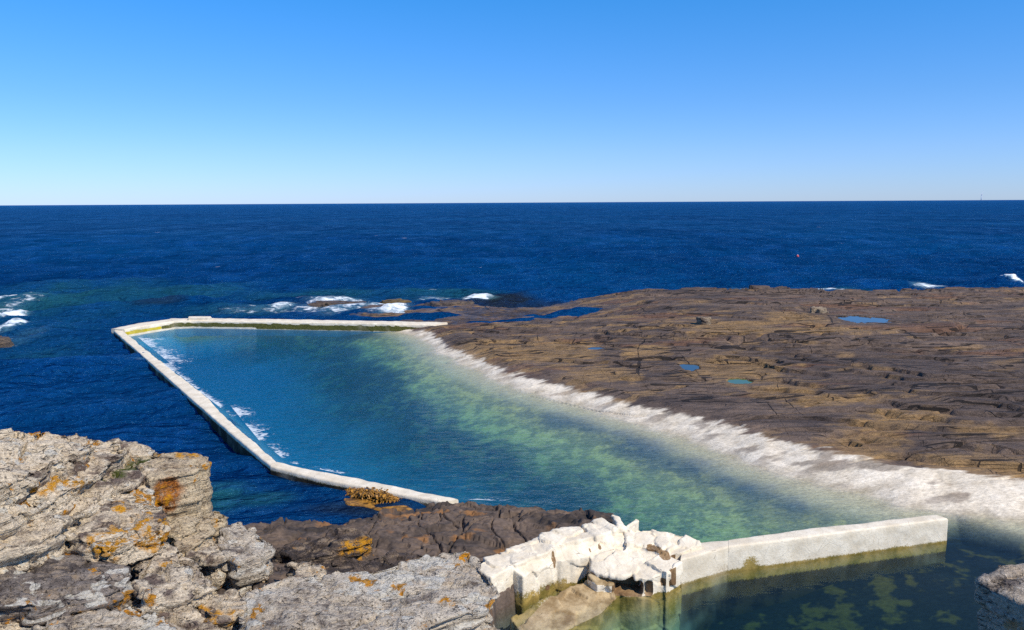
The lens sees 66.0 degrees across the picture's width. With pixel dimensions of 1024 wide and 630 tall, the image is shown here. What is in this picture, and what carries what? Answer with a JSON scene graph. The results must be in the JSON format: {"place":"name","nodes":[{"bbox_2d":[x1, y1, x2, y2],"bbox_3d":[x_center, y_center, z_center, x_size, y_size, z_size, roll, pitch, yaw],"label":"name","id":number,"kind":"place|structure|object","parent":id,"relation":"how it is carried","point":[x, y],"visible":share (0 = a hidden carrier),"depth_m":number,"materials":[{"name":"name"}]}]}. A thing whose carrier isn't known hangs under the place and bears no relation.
{"place":"outdoors","nodes":[
{"label":"outdoors","id":0,"kind":"place"},
{"bbox_2d":[0,200,1023,524],"bbox_3d":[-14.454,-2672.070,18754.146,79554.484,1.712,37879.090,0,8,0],"label":"sea","id":1,"kind":"structure","parent":0,"point":[78,284],"depth_m":84.22,"materials":[{"name":"blue liquid"}]},
{"bbox_2d":[0,336,13,347],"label":"reef rock","id":2,"kind":"object","parent":1,"relation":"in","point":[5,342],"visible":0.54,"depth_m":40.12,"materials":[{"name":"stone"}]},
{"bbox_2d":[307,300,364,306],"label":"reef rock","id":3,"kind":"object","parent":1,"relation":"in","point":[323,303],"visible":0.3,"depth_m":54.17,"materials":[{"name":"grey stone"}]},
{"bbox_2d":[380,298,410,303],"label":"reef rock","id":4,"kind":"object","parent":1,"relation":"in","point":[399,300],"visible":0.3,"depth_m":54.88,"materials":[{"name":"stone"}]},
{"bbox_2d":[421,300,473,306],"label":"reef rock","id":5,"kind":"object","parent":1,"relation":"in","point":[444,303],"visible":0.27,"depth_m":52.63,"materials":[{"name":"stone"}]},
{"bbox_2d":[0,0,1023,204],"label":"sky","id":6,"kind":"structure","parent":0,"point":[103,102],"materials":[{"name":"blue"}]},
{"bbox_2d":[126,285,1023,629],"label":"terrain","id":7,"kind":"structure","parent":0,"point":[536,427],"depth_m":25.50,"materials":[{"name":"brown stone"}]},
{"bbox_2d":[0,622,31,629],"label":"rock bed","id":8,"kind":"object","parent":7,"relation":"on","point":[14,626],"visible":0.47,"depth_m":8.73,"materials":[{"name":"beige stone"}]},
{"bbox_2d":[0,552,134,626],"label":"rock bed","id":9,"kind":"object","parent":7,"relation":"on","point":[52,588],"visible":0.73,"depth_m":9.14,"materials":[{"name":"grey stone"}]},
{"bbox_2d":[0,438,172,573],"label":"rock bed","id":10,"kind":"object","parent":7,"relation":"on","point":[33,546],"visible":0.37,"depth_m":10.15,"materials":[{"name":"grey stone"}]},
{"bbox_2d":[0,436,126,542],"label":"rock bed","id":11,"kind":"object","parent":10,"relation":"on","point":[57,495],"visible":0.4,"depth_m":10.77,"materials":[{"name":"grey stone"}]},
{"bbox_2d":[0,428,95,506],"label":"rock bed","id":12,"kind":"object","parent":11,"relation":"on","point":[30,463],"visible":0.89,"depth_m":11.18,"materials":[{"name":"grey stone"}]},
{"bbox_2d":[31,606,176,629],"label":"rock bed","id":13,"kind":"object","parent":7,"relation":"on","point":[128,618],"visible":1,"depth_m":8.90,"materials":[{"name":"grey stone"}]},
{"bbox_2d":[130,542,216,615],"bbox_3d":[-4.339,3.539,10.134,1.077,0.826,1.746,-4,9,-22],"label":"rock block","id":14,"kind":"object","parent":7,"relation":"on","point":[171,580],"visible":0.77,"depth_m":9.67,"materials":[{"name":"grey stone"}]},
{"bbox_2d":[63,485,170,564],"bbox_3d":[-5.570,2.881,10.988,1.374,0.503,2.329,-6,10,-33],"label":"rock bed","id":15,"kind":"object","parent":14,"relation":"on","point":[131,527],"visible":0.92,"depth_m":10.50,"materials":[{"name":"grey stone"}]},
{"bbox_2d":[135,452,213,544],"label":"cliff block","id":16,"kind":"structure","parent":7,"relation":"on","point":[178,483],"depth_m":12.31,"materials":[{"name":"grey stone"}]},
{"bbox_2d":[157,609,226,629],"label":"rock bed","id":17,"kind":"object","parent":7,"relation":"on","point":[193,619],"visible":0.73,"depth_m":9.30,"materials":[{"name":"beige stone"}]},
{"bbox_2d":[185,537,229,593],"bbox_3d":[-4.409,3.623,11.374,0.653,0.662,1.139,-3,9,-21],"label":"rock block","id":18,"kind":"object","parent":7,"relation":"on","point":[209,557],"visible":0.72,"depth_m":11.03,"materials":[{"name":"grey stone"}]},
{"bbox_2d":[171,518,215,556],"bbox_3d":[-4.648,3.408,11.528,0.459,0.531,1.049,1,8,12],"label":"rock block","id":19,"kind":"object","parent":18,"relation":"on","point":[206,531],"visible":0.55,"depth_m":11.48,"materials":[{"name":"grey stone"}]},
{"bbox_2d":[167,516,200,541],"bbox_3d":[-4.919,3.226,11.751,0.489,0.428,0.769,-2,8,-12],"label":"rock block","id":20,"kind":"object","parent":19,"relation":"on","point":[182,526],"visible":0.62,"depth_m":11.56,"materials":[{"name":"grey stone"}]},
{"bbox_2d":[209,511,228,538],"bbox_3d":[-4.839,3.465,12.824,0.407,0.544,0.591,-7,10,-37],"label":"rock block","id":21,"kind":"object","parent":7,"relation":"on","point":[218,520],"visible":0.31,"depth_m":12.66,"materials":[{"name":"grey stone"}]},
{"bbox_2d":[198,589,247,629],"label":"rock block","id":22,"kind":"object","parent":7,"relation":"on","point":[226,608],"visible":0.82,"depth_m":9.54,"materials":[{"name":"grey stone"}]},
{"bbox_2d":[217,522,275,596],"bbox_3d":[-4.029,3.636,11.731,0.840,0.683,1.586,-5,9,-31],"label":"boulder","id":23,"kind":"object","parent":7,"relation":"on","point":[248,564],"visible":0.78,"depth_m":11.27,"materials":[{"name":"grey stone"}]},
{"bbox_2d":[111,316,446,341],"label":"pool wall","id":24,"kind":"structure","parent":7,"relation":"on","point":[190,326],"depth_m":44.32,"materials":[{"name":"white concrete"}]},
{"bbox_2d":[114,330,457,505],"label":"pool wall","id":25,"kind":"structure","parent":7,"relation":"on","point":[235,439],"depth_m":22.07,"materials":[{"name":"white concrete"}]},
{"bbox_2d":[344,487,411,511],"bbox_3d":[-3.131,4.593,18.266,2.373,0.975,0.997,3,9,24],"label":"seaweed","id":26,"kind":"object","parent":25,"relation":"attached to","point":[369,498],"visible":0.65,"depth_m":18.17,"materials":[{"name":"brown plant"}]},
{"bbox_2d":[284,561,326,576],"bbox_3d":[-2.976,3.914,11.520,0.531,0.536,0.864,-5,9,-30],"label":"rock block","id":27,"kind":"object","parent":7,"relation":"on","point":[304,569],"visible":0.27,"depth_m":11.57,"materials":[{"name":"grey stone"}]},
{"bbox_2d":[271,527,373,563],"bbox_3d":[-3.326,4.333,14.065,1.842,0.732,0.935,-5,9,-29],"label":"rock slab","id":28,"kind":"object","parent":7,"relation":"on","point":[338,545],"visible":0.51,"depth_m":13.91,"materials":[{"name":"stone"}]},
{"bbox_2d":[273,550,432,572],"bbox_3d":[-2.704,4.466,13.371,3.112,0.612,1.185,-3,9,-17],"label":"rock slab","id":29,"kind":"object","parent":7,"relation":"on","point":[390,559],"visible":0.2,"depth_m":13.65,"materials":[{"name":"stone"}]},
{"bbox_2d":[238,551,499,629],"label":"rock slab","id":30,"kind":"object","parent":7,"relation":"on","point":[451,591],"visible":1,"depth_m":9.90,"materials":[{"name":"grey stone"}]},
{"bbox_2d":[484,623,499,629],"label":"rock slab","id":31,"kind":"object","parent":7,"relation":"on","point":[488,627],"visible":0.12,"depth_m":9.99,"materials":[{"name":"grey stone"}]},
{"bbox_2d":[480,515,701,629],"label":"whitewashed rock","id":32,"kind":"object","parent":7,"relation":"on","point":[601,573],"visible":0.87,"depth_m":14.23,"materials":[{"name":"white stone"}]},
{"bbox_2d":[587,347,604,348],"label":"rock pool water","id":33,"kind":"structure","parent":7,"relation":"on","point":[595,347],"depth_m":34.91,"materials":[{"name":"blue liquid"}]},
{"bbox_2d":[680,364,698,370],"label":"rock pool water","id":34,"kind":"structure","parent":7,"relation":"on","point":[691,367],"depth_m":30.68,"materials":[{"name":"blue liquid"}]},
{"bbox_2d":[696,316,710,324],"bbox_3d":[9.378,0.537,38.681,0.892,0.955,0.664,5,9,31],"label":"stone","id":35,"kind":"object","parent":7,"relation":"on","point":[701,320],"visible":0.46,"depth_m":38.44,"materials":[{"name":"beige stone"}]},
{"bbox_2d":[727,379,751,383],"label":"rock pool water","id":36,"kind":"structure","parent":7,"relation":"on","point":[739,381],"depth_m":28.30,"materials":[{"name":"teal liquid"}]},
{"bbox_2d":[680,515,947,629],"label":"pool wall","id":37,"kind":"structure","parent":7,"relation":"on","point":[721,580],"depth_m":15.38,"materials":[{"name":"white concrete"}]},
{"bbox_2d":[810,306,828,312],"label":"stone","id":38,"kind":"object","parent":7,"relation":"on","point":[814,309],"visible":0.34,"depth_m":41.74,"materials":[{"name":"beige stone"}]},
{"bbox_2d":[838,315,892,322],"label":"rock pool water","id":39,"kind":"structure","parent":7,"relation":"on","point":[852,318],"depth_m":39.59,"materials":[{"name":"blue liquid"}]},
{"bbox_2d":[974,563,1023,629],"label":"boulder","id":40,"kind":"object","parent":7,"relation":"on","point":[999,594],"visible":1,"depth_m":8.39,"materials":[{"name":"grey stone"}]},
{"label":"pool water","id":41,"kind":"structure","parent":0,"visible":0},
{"bbox_2d":[140,337,187,363],"bbox_3d":[-16.877,1.602,38.837,1.540,0.015,11.122,-6,10,-34],"label":"foam","id":42,"kind":"object","parent":41,"relation":"on","point":[165,356],"visible":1,"depth_m":37.79,"materials":[{"name":"white liquid"}]},
{"bbox_2d":[164,363,178,370],"bbox_3d":[-14.472,2.250,34.213,0.845,0.012,3.023,-6,10,-34],"label":"foam","id":43,"kind":"object","parent":41,"relation":"on","point":[170,366],"visible":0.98,"depth_m":34.18,"materials":[{"name":"white liquid"}]},
{"bbox_2d":[178,372,234,416],"bbox_3d":[-11.695,2.838,30.000,0.466,0.012,10.558,-6,10,-34],"label":"foam","id":44,"kind":"object","parent":41,"relation":"on","point":[216,403],"visible":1,"depth_m":28.91,"materials":[{"name":"white liquid"}]},
{"bbox_2d":[233,407,267,440],"bbox_3d":[-8.143,3.469,25.440,0.873,0.012,6.217,-5,9,-29],"label":"foam","id":45,"kind":"object","parent":41,"relation":"on","point":[237,411],"visible":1,"depth_m":24.75,"materials":[{"name":"white liquid"}]}
]}

